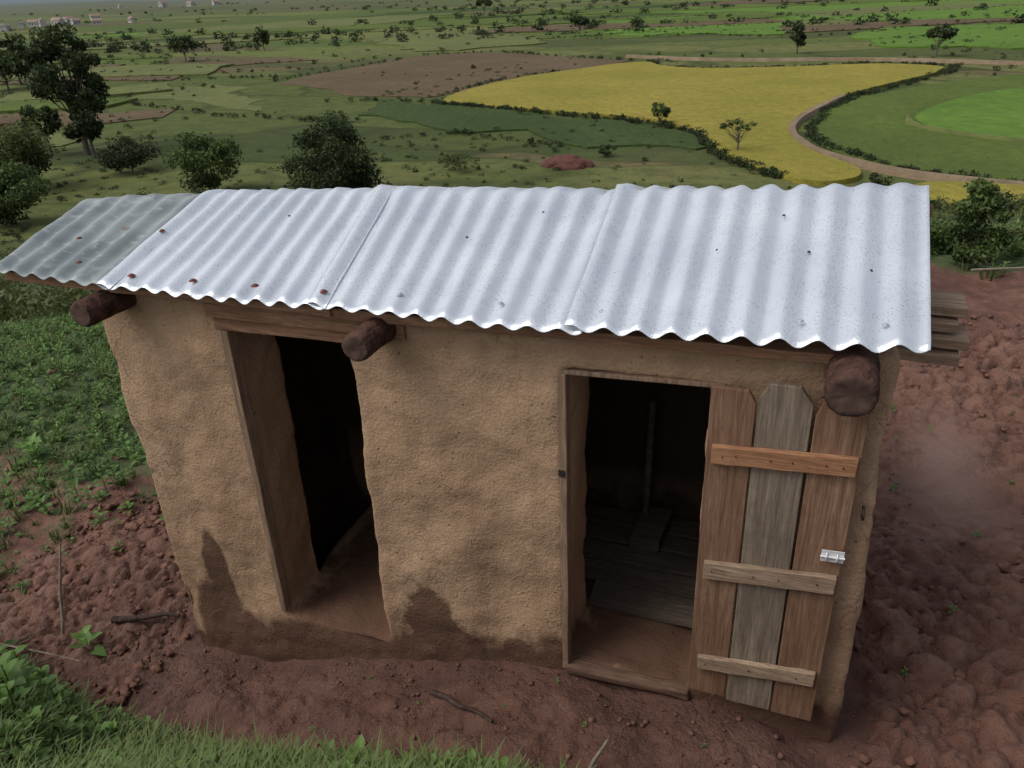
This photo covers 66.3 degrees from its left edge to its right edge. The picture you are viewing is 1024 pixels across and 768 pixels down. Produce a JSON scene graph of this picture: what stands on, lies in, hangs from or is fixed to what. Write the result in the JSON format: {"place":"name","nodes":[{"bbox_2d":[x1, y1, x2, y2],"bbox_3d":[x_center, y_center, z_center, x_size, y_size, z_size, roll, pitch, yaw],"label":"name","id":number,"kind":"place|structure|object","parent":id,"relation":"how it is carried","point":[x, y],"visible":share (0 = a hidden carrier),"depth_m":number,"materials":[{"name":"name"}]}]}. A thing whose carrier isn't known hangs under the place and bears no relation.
{"place":"outdoors","nodes":[
{"label":"outdoors","id":0,"kind":"place"},
{"bbox_2d":[0,116,23,126],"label":"terrace field","id":1,"kind":"structure","parent":0,"point":[5,120],"depth_m":128.60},
{"bbox_2d":[36,134,79,147],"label":"terrace field","id":2,"kind":"structure","parent":0,"point":[58,140],"depth_m":109.25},
{"bbox_2d":[0,32,115,39],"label":"terrace field","id":3,"kind":"structure","parent":0,"point":[77,34],"depth_m":468.82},
{"bbox_2d":[0,98,137,113],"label":"terrace field","id":4,"kind":"structure","parent":0,"point":[6,107],"depth_m":147.13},
{"bbox_2d":[0,82,171,101],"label":"terrace field","id":5,"kind":"structure","parent":0,"point":[137,89],"depth_m":162.72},
{"bbox_2d":[0,76,180,84],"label":"terrace field","id":6,"kind":"structure","parent":0,"point":[146,78],"depth_m":191.95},
{"bbox_2d":[5,108,176,129],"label":"terrace field","id":7,"kind":"structure","parent":0,"point":[140,115],"depth_m":129.85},
{"bbox_2d":[22,31,161,40],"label":"terrace field","id":8,"kind":"structure","parent":0,"point":[120,34],"depth_m":449.49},
{"bbox_2d":[52,54,170,61],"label":"terrace field","id":9,"kind":"structure","parent":0,"point":[137,57],"depth_m":261.10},
{"bbox_2d":[56,58,170,66],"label":"terrace field","id":10,"kind":"structure","parent":0,"point":[138,61],"depth_m":245.21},
{"bbox_2d":[0,63,234,79],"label":"terrace field","id":11,"kind":"structure","parent":0,"point":[191,69],"depth_m":207.95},
{"bbox_2d":[130,85,265,110],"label":"pasture field","id":12,"kind":"structure","parent":0,"point":[217,95],"depth_m":152.88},
{"bbox_2d":[87,36,310,50],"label":"terrace field","id":13,"kind":"structure","parent":0,"point":[235,40],"depth_m":326.25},
{"bbox_2d":[104,25,354,38],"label":"terrace field","id":14,"kind":"structure","parent":0,"point":[238,31],"depth_m":407.12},
{"bbox_2d":[104,29,374,41],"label":"terrace field","id":15,"kind":"structure","parent":0,"point":[137,40],"depth_m":368.16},
{"bbox_2d":[199,57,317,66],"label":"terrace field","id":16,"kind":"structure","parent":0,"point":[257,61],"depth_m":224.60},
{"bbox_2d":[131,15,438,38],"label":"pasture field","id":17,"kind":"structure","parent":0,"point":[350,21],"depth_m":469.70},
{"bbox_2d":[235,13,467,25],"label":"terrace field","id":18,"kind":"structure","parent":0,"point":[354,17],"depth_m":528.82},
{"bbox_2d":[318,19,484,31],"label":"terrace field","id":19,"kind":"structure","parent":0,"point":[425,21],"depth_m":424.01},
{"bbox_2d":[269,18,547,33],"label":"terrace field","id":20,"kind":"structure","parent":0,"point":[418,24],"depth_m":384.32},
{"bbox_2d":[357,28,491,39],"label":"terrace field","id":21,"kind":"structure","parent":0,"point":[466,31],"depth_m":323.20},
{"bbox_2d":[351,23,511,32],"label":"terrace field","id":22,"kind":"structure","parent":0,"point":[401,29],"depth_m":359.29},
{"bbox_2d":[358,6,535,16],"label":"terrace field","id":23,"kind":"structure","parent":0,"point":[449,11],"depth_m":574.95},
{"bbox_2d":[281,52,628,97],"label":"ploughed field","id":24,"kind":"structure","parent":0,"point":[404,73],"depth_m":173.41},
{"bbox_2d":[365,33,546,51],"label":"young rice field","id":25,"kind":"structure","parent":0,"point":[431,42],"depth_m":261.92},
{"bbox_2d":[365,7,551,17],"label":"terrace field","id":26,"kind":"structure","parent":0,"point":[538,8],"depth_m":542.63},
{"bbox_2d":[0,0,1023,767],"bbox_3d":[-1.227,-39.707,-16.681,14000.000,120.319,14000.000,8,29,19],"label":"terrain","id":27,"kind":"structure","parent":0,"point":[944,470],"depth_m":79.12,"materials":[{"name":"plant"}]},
{"bbox_2d":[0,50,31,89],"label":"broadleaf tree","id":28,"kind":"object","parent":27,"relation":"on","point":[10,64],"visible":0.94,"depth_m":177.16,"materials":[{"name":"green plant"}]},
{"bbox_2d":[0,32,32,84],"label":"broadleaf tree","id":29,"kind":"object","parent":27,"relation":"on","point":[13,43],"visible":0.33,"depth_m":186.82,"materials":[{"name":"green plant"}]},
{"bbox_2d":[0,650,35,695],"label":"broadleaf weed","id":30,"kind":"object","parent":27,"relation":"on","point":[26,672],"visible":0.25,"depth_m":4.52,"materials":[{"name":"green plant"}]},
{"bbox_2d":[0,644,35,669],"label":"broadleaf weed","id":31,"kind":"object","parent":27,"relation":"on","point":[18,649],"visible":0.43,"depth_m":5.03,"materials":[{"name":"green plant"}]},
{"bbox_2d":[0,658,38,701],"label":"broadleaf weed","id":32,"kind":"object","parent":27,"relation":"on","point":[6,674],"visible":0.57,"depth_m":4.27,"materials":[{"name":"green plant"}]},
{"bbox_2d":[0,680,47,719],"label":"broadleaf weed","id":33,"kind":"object","parent":27,"relation":"on","point":[5,688],"visible":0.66,"depth_m":4.07,"materials":[{"name":"green plant"}]},
{"bbox_2d":[0,159,51,226],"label":"broadleaf tree","id":34,"kind":"object","parent":27,"relation":"on","point":[13,180],"visible":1,"depth_m":66.45,"materials":[{"name":"green plant"}]},
{"bbox_2d":[0,117,55,179],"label":"broadleaf tree","id":35,"kind":"object","parent":27,"relation":"on","point":[24,144],"visible":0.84,"depth_m":78.66,"materials":[{"name":"green plant"}]},
{"bbox_2d":[14,432,52,465],"bbox_3d":[-4.793,0.660,7.896,0.339,0.346,0.375,-10,28,-14],"label":"broadleaf weed","id":36,"kind":"object","parent":27,"relation":"on","point":[33,444],"visible":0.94,"depth_m":7.87,"materials":[{"name":"green plant"}]},
{"bbox_2d":[15,705,56,746],"bbox_3d":[-2.373,1.725,3.908,0.201,0.272,0.162,-2,27,1],"label":"broadleaf weed","id":37,"kind":"object","parent":27,"relation":"on","point":[24,716],"visible":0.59,"depth_m":3.90,"materials":[{"name":"green plant"}]},
{"bbox_2d":[18,104,64,154],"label":"eucalyptus tree","id":38,"kind":"object","parent":27,"relation":"on","point":[49,117],"visible":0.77,"depth_m":97.14,"materials":[{"name":"green plant"}]},
{"bbox_2d":[23,664,61,683],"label":"broadleaf weed","id":39,"kind":"object","parent":27,"relation":"on","point":[45,672],"visible":0.27,"depth_m":4.88,"materials":[{"name":"green plant"}]},
{"bbox_2d":[39,685,82,716],"bbox_3d":[-2.547,1.789,4.403,0.217,0.322,0.263,-14,29,-21],"label":"broadleaf weed","id":40,"kind":"object","parent":27,"relation":"on","point":[54,693],"visible":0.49,"depth_m":4.37,"materials":[{"name":"green plant"}]},
{"bbox_2d":[21,21,110,155],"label":"eucalyptus tree","id":41,"kind":"object","parent":27,"relation":"on","point":[39,57],"visible":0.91,"depth_m":94.00,"materials":[{"name":"green plant"}]},
{"bbox_2d":[1,326,148,514],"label":"soil clods","id":42,"kind":"object","parent":27,"relation":"on","point":[55,503],"visible":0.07,"depth_m":7.78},
{"bbox_2d":[0,312,156,722],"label":"grass","id":43,"kind":"structure","parent":27,"relation":"on","point":[50,331],"depth_m":8.49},
{"bbox_2d":[0,311,165,701],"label":"weeds","id":44,"kind":"object","parent":27,"relation":"on","point":[41,496],"visible":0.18,"depth_m":8.50,"materials":[{"name":"green plant"}]},
{"bbox_2d":[60,87,105,157],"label":"eucalyptus tree","id":45,"kind":"object","parent":27,"relation":"on","point":[89,127],"visible":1,"depth_m":94.69,"materials":[{"name":"green plant"}]},
{"bbox_2d":[68,625,106,655],"bbox_3d":[-2.817,1.723,5.251,0.216,0.226,0.243,-9,28,-12],"label":"broadleaf weed","id":46,"kind":"object","parent":27,"relation":"on","point":[84,636],"visible":0.98,"depth_m":5.21,"materials":[{"name":"green plant"}]},
{"bbox_2d":[0,487,197,711],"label":"churned soil","id":47,"kind":"structure","parent":27,"relation":"on","point":[42,606],"depth_m":5.63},
{"bbox_2d":[0,643,79,661],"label":"dry stick","id":48,"kind":"object","parent":47,"relation":"on","point":[39,652],"visible":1,"depth_m":5.04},
{"bbox_2d":[29,674,57,693],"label":"broadleaf weed","id":49,"kind":"object","parent":47,"relation":"on","point":[50,677],"visible":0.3,"depth_m":4.60,"materials":[{"name":"green plant"}]},
{"bbox_2d":[58,544,64,634],"bbox_3d":[-3.109,1.457,5.400,0.033,0.635,0.334,-2,27,1],"label":"dry stick","id":50,"kind":"object","parent":47,"relation":"on","point":[61,607],"visible":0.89,"depth_m":5.39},
{"bbox_2d":[0,486,191,712],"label":"soil clods","id":51,"kind":"object","parent":47,"relation":"on","point":[125,691],"visible":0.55,"depth_m":5.87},
{"bbox_2d":[110,611,179,622],"bbox_3d":[-2.525,1.611,5.401,0.468,0.062,0.056,-3,27,0],"label":"fallen branch","id":52,"kind":"object","parent":47,"relation":"on","point":[122,619],"visible":1,"depth_m":5.38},
{"bbox_2d":[88,721,121,743],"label":"broadleaf weed","id":53,"kind":"object","parent":27,"relation":"on","point":[100,727],"visible":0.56,"depth_m":4.13,"materials":[{"name":"green plant"}]},
{"bbox_2d":[92,135,160,171],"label":"broadleaf tree","id":54,"kind":"object","parent":27,"relation":"on","point":[133,154],"visible":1,"depth_m":86.37,"materials":[{"name":"green plant"}]},
{"bbox_2d":[165,34,198,61],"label":"broadleaf tree","id":55,"kind":"object","parent":27,"relation":"on","point":[180,42],"visible":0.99,"depth_m":233.07,"materials":[{"name":"green plant"}]},
{"bbox_2d":[161,130,243,193],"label":"broadleaf tree","id":56,"kind":"object","parent":27,"relation":"on","point":[209,155],"visible":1,"depth_m":74.52,"materials":[{"name":"green plant"}]},
{"bbox_2d":[0,660,517,767],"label":"bank weeds","id":57,"kind":"object","parent":27,"relation":"on","point":[42,754],"visible":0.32,"depth_m":3.93,"materials":[{"name":"green plant"}]},
{"bbox_2d":[252,29,269,50],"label":"broadleaf tree","id":58,"kind":"object","parent":27,"relation":"on","point":[262,35],"visible":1,"depth_m":266.51,"materials":[{"name":"green plant"}]},
{"bbox_2d":[0,645,595,767],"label":"bank grass","id":59,"kind":"structure","parent":27,"relation":"on","point":[182,746],"depth_m":3.70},
{"bbox_2d":[281,110,383,189],"bbox_3d":[-15.030,-18.219,65.285,7.211,8.865,7.660,22,36,39],"label":"mango tree","id":60,"kind":"object","parent":27,"relation":"on","point":[351,165],"visible":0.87,"depth_m":63.95,"materials":[{"name":"green plant"}]},
{"bbox_2d":[436,151,480,170],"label":"leafy bush","id":61,"kind":"object","parent":27,"relation":"on","point":[455,159],"visible":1,"depth_m":80.35,"materials":[{"name":"green plant"}]},
{"bbox_2d":[132,654,794,767],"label":"churned soil","id":62,"kind":"structure","parent":27,"relation":"on","point":[519,701],"depth_m":4.08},
{"bbox_2d":[348,734,374,760],"bbox_3d":[-0.716,1.832,3.775,0.167,0.271,0.205,-3,27,-2],"label":"sapling","id":63,"kind":"object","parent":62,"relation":"on","point":[357,743],"visible":0.42,"depth_m":3.78,"materials":[{"name":"green plant"}]},
{"bbox_2d":[176,675,706,754],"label":"seedlings","id":64,"kind":"object","parent":62,"relation":"on","point":[291,735],"visible":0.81,"depth_m":4.17,"materials":[{"name":"green plant"}]},
{"bbox_2d":[430,689,492,722],"bbox_3d":[-0.266,1.664,4.040,0.473,0.166,0.037,22,36,39],"label":"fallen branch","id":65,"kind":"object","parent":62,"relation":"on","point":[441,695],"visible":1,"depth_m":4.04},
{"bbox_2d":[99,648,847,767],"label":"soil clods","id":66,"kind":"object","parent":62,"relation":"on","point":[780,755],"visible":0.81,"depth_m":4.09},
{"bbox_2d":[459,748,493,765],"bbox_3d":[-0.160,1.761,3.595,0.188,0.248,0.168,8,29,19],"label":"sapling","id":67,"kind":"object","parent":62,"relation":"on","point":[472,754],"visible":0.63,"depth_m":3.59,"materials":[{"name":"green plant"}]},
{"bbox_2d":[588,738,608,767],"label":"dry stick","id":68,"kind":"object","parent":62,"relation":"on","point":[596,757],"visible":0.98,"depth_m":3.53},
{"bbox_2d":[0,183,969,742],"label":"mud latrine","id":69,"kind":"structure","parent":27,"relation":"on","point":[628,435],"depth_m":3.76,"materials":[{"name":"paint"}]},
{"bbox_2d":[560,368,725,387],"bbox_3d":[0.537,-0.047,3.258,0.701,0.046,0.121,8,29,19],"label":"door frame","id":70,"kind":"structure","parent":69,"relation":"in","point":[570,371],"depth_m":3.21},
{"bbox_2d":[688,382,870,720],"bbox_3d":[1.062,0.761,3.269,0.571,1.680,0.067,8,29,19],"label":"door leaf","id":71,"kind":"structure","parent":69,"relation":"in","point":[778,460],"depth_m":3.21,"materials":[{"name":"wood"}]},
{"bbox_2d":[0,5,1023,210],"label":"field hedge","id":72,"kind":"object","parent":27,"relation":"on","point":[773,171],"visible":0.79,"depth_m":114.56,"materials":[{"name":"green plant"}]},
{"bbox_2d":[0,5,1023,244],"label":"valley scrub","id":73,"kind":"object","parent":27,"relation":"on","point":[18,236],"visible":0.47,"depth_m":113.50,"materials":[{"name":"green plant"}]},
{"bbox_2d":[0,189,1023,324],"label":"hillside scrub","id":74,"kind":"object","parent":27,"relation":"on","point":[61,301],"visible":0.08,"depth_m":14.42,"materials":[{"name":"green plant"}]},
{"bbox_2d":[0,219,1023,350],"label":"weeds","id":75,"kind":"object","parent":27,"relation":"on","point":[996,266],"visible":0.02,"depth_m":11.08,"materials":[{"name":"green plant"}]},
{"bbox_2d":[1,0,1023,56],"bbox_3d":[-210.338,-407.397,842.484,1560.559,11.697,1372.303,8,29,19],"label":"distant trees","id":76,"kind":"object","parent":27,"relation":"on","point":[636,22],"visible":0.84,"depth_m":330.18,"materials":[{"name":"green plant"}]},
{"bbox_2d":[541,154,593,169],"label":"earth mound","id":77,"kind":"object","parent":27,"relation":"on","point":[569,162],"visible":0.98,"depth_m":80.28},
{"bbox_2d":[569,14,589,29],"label":"broadleaf tree","id":78,"kind":"object","parent":27,"relation":"on","point":[578,19],"visible":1,"depth_m":259.83,"materials":[{"name":"green plant"}]},
{"bbox_2d":[598,144,616,155],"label":"leafy bush","id":79,"kind":"object","parent":27,"relation":"on","point":[606,148],"visible":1,"depth_m":84.35,"materials":[{"name":"green plant"}]},
{"bbox_2d":[651,102,670,126],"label":"broadleaf tree","id":80,"kind":"object","parent":27,"relation":"on","point":[664,110],"visible":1,"depth_m":99.28,"materials":[{"name":"green plant"}]},
{"bbox_2d":[789,22,806,53],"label":"broadleaf tree","id":81,"kind":"object","parent":27,"relation":"on","point":[798,29],"visible":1,"depth_m":176.26,"materials":[{"name":"green plant"}]},
{"bbox_2d":[868,172,892,185],"bbox_3d":[27.933,-14.774,60.382,2.976,3.341,2.561,-18,31,-28],"label":"tree","id":82,"kind":"object","parent":27,"relation":"on","point":[874,177],"visible":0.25,"depth_m":59.54,"materials":[{"name":"green plant"}]},
{"bbox_2d":[858,321,1023,767],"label":"churned soil","id":83,"kind":"structure","parent":27,"relation":"on","point":[987,693],"depth_m":4.57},
{"bbox_2d":[850,314,1023,767],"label":"soil clods","id":84,"kind":"object","parent":83,"relation":"on","point":[909,761],"visible":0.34,"depth_m":4.67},
{"bbox_2d":[925,23,958,56],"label":"broadleaf tree","id":85,"kind":"object","parent":27,"relation":"on","point":[945,32],"visible":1,"depth_m":157.26,"materials":[{"name":"green plant"}]},
{"bbox_2d":[930,218,959,256],"bbox_3d":[5.603,-1.841,10.522,0.745,0.799,0.886,8,29,19],"label":"leafy bush","id":86,"kind":"object","parent":27,"relation":"on","point":[941,239],"visible":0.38,"depth_m":10.21,"materials":[{"name":"green plant"}]},
{"bbox_2d":[890,313,1017,677],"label":"weeds","id":87,"kind":"object","parent":27,"relation":"on","point":[950,606],"visible":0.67,"depth_m":5.21,"materials":[{"name":"green plant"}]},
{"bbox_2d":[948,177,1020,267],"bbox_3d":[5.577,-1.777,9.329,0.701,1.380,0.797,8,29,19],"label":"leafy bush","id":88,"kind":"object","parent":27,"relation":"on","point":[985,196],"visible":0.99,"depth_m":9.13,"materials":[{"name":"green plant"}]},
{"bbox_2d":[971,267,1023,270],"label":"dry stick","id":89,"kind":"object","parent":27,"relation":"on","point":[985,269],"visible":1,"depth_m":8.56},
{"bbox_2d":[1011,216,1023,252],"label":"leafy bush","id":90,"kind":"object","parent":27,"relation":"on","point":[1017,231],"visible":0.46,"depth_m":9.93,"materials":[{"name":"green plant"}]},
{"bbox_2d":[358,99,708,150],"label":"bean field","id":91,"kind":"structure","parent":0,"point":[448,117],"depth_m":104.15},
{"bbox_2d":[425,7,674,18],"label":"terrace field","id":92,"kind":"structure","parent":0,"point":[496,14],"depth_m":467.46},
{"bbox_2d":[83,216,1023,396],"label":"grass","id":93,"kind":"structure","parent":0,"point":[101,373],"depth_m":9.62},
{"bbox_2d":[485,13,641,19],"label":"terrace field","id":94,"kind":"structure","parent":0,"point":[557,16],"depth_m":413.62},
{"bbox_2d":[524,31,612,38],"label":"terrace field","id":95,"kind":"structure","parent":0,"point":[555,34],"depth_m":275.13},
{"bbox_2d":[463,1,726,18],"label":"terrace field","id":96,"kind":"structure","parent":0,"point":[659,5],"depth_m":486.22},
{"bbox_2d":[512,13,690,23],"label":"terrace field","id":97,"kind":"structure","parent":0,"point":[654,14],"depth_m":383.26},
{"bbox_2d":[488,11,767,27],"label":"terrace field","id":98,"kind":"structure","parent":0,"point":[617,18],"depth_m":360.45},
{"bbox_2d":[469,19,796,33],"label":"terrace field","id":99,"kind":"structure","parent":0,"point":[599,27],"depth_m":301.14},
{"bbox_2d":[536,0,737,11],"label":"terrace field","id":100,"kind":"structure","parent":0,"point":[623,5],"depth_m":532.98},
{"bbox_2d":[581,16,796,36],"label":"young rice field","id":101,"kind":"structure","parent":0,"point":[748,29],"depth_m":265.87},
{"bbox_2d":[443,61,943,185],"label":"ripe rice field","id":102,"kind":"structure","parent":0,"point":[773,102],"depth_m":122.91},
{"bbox_2d":[719,117,756,149],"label":"sparse tree","id":103,"kind":"object","parent":102,"relation":"on","point":[723,125],"visible":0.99,"depth_m":82.05,"materials":[{"name":"green plant"}]},
{"bbox_2d":[590,29,871,39],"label":"terrace field","id":104,"kind":"structure","parent":0,"point":[616,37],"depth_m":251.04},
{"bbox_2d":[643,12,828,23],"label":"terrace field","id":105,"kind":"structure","parent":0,"point":[761,15],"depth_m":328.13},
{"bbox_2d":[674,0,839,6],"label":"terrace field","id":106,"kind":"structure","parent":0,"point":[741,2],"depth_m":473.49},
{"bbox_2d":[577,0,940,14],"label":"terrace field","id":107,"kind":"structure","parent":0,"point":[729,7],"depth_m":420.09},
{"bbox_2d":[625,54,1023,64],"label":"dirt path","id":108,"kind":"structure","parent":0,"point":[995,62],"depth_m":161.65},
{"bbox_2d":[780,20,874,26],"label":"terrace field","id":109,"kind":"structure","parent":0,"point":[805,22],"depth_m":274.12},
{"bbox_2d":[633,0,1023,20],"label":"young rice field","id":110,"kind":"structure","parent":0,"point":[994,12],"depth_m":313.06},
{"bbox_2d":[780,17,1022,33],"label":"terrace field","id":111,"kind":"structure","parent":0,"point":[852,26],"depth_m":248.66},
{"bbox_2d":[788,95,1023,184],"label":"dirt path","id":112,"kind":"structure","parent":0,"point":[797,122],"depth_m":73.77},
{"bbox_2d":[794,2,1023,16],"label":"terrace field","id":113,"kind":"structure","parent":0,"point":[871,10],"depth_m":332.86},
{"bbox_2d":[816,74,1023,180],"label":"green rice field","id":114,"kind":"structure","parent":0,"point":[877,125],"depth_m":86.89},
{"bbox_2d":[848,24,1023,49],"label":"young rice field","id":115,"kind":"structure","parent":0,"point":[1012,35],"depth_m":198.68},
{"bbox_2d":[905,114,1023,141],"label":"dirt path","id":116,"kind":"structure","parent":0,"point":[909,120],"depth_m":85.98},
{"bbox_2d":[914,181,1023,204],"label":"ripe rice field","id":117,"kind":"structure","parent":0,"point":[955,190],"depth_m":64.52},
{"bbox_2d":[915,87,1023,137],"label":"young rice field","id":118,"kind":"structure","parent":0,"point":[998,113],"depth_m":95.98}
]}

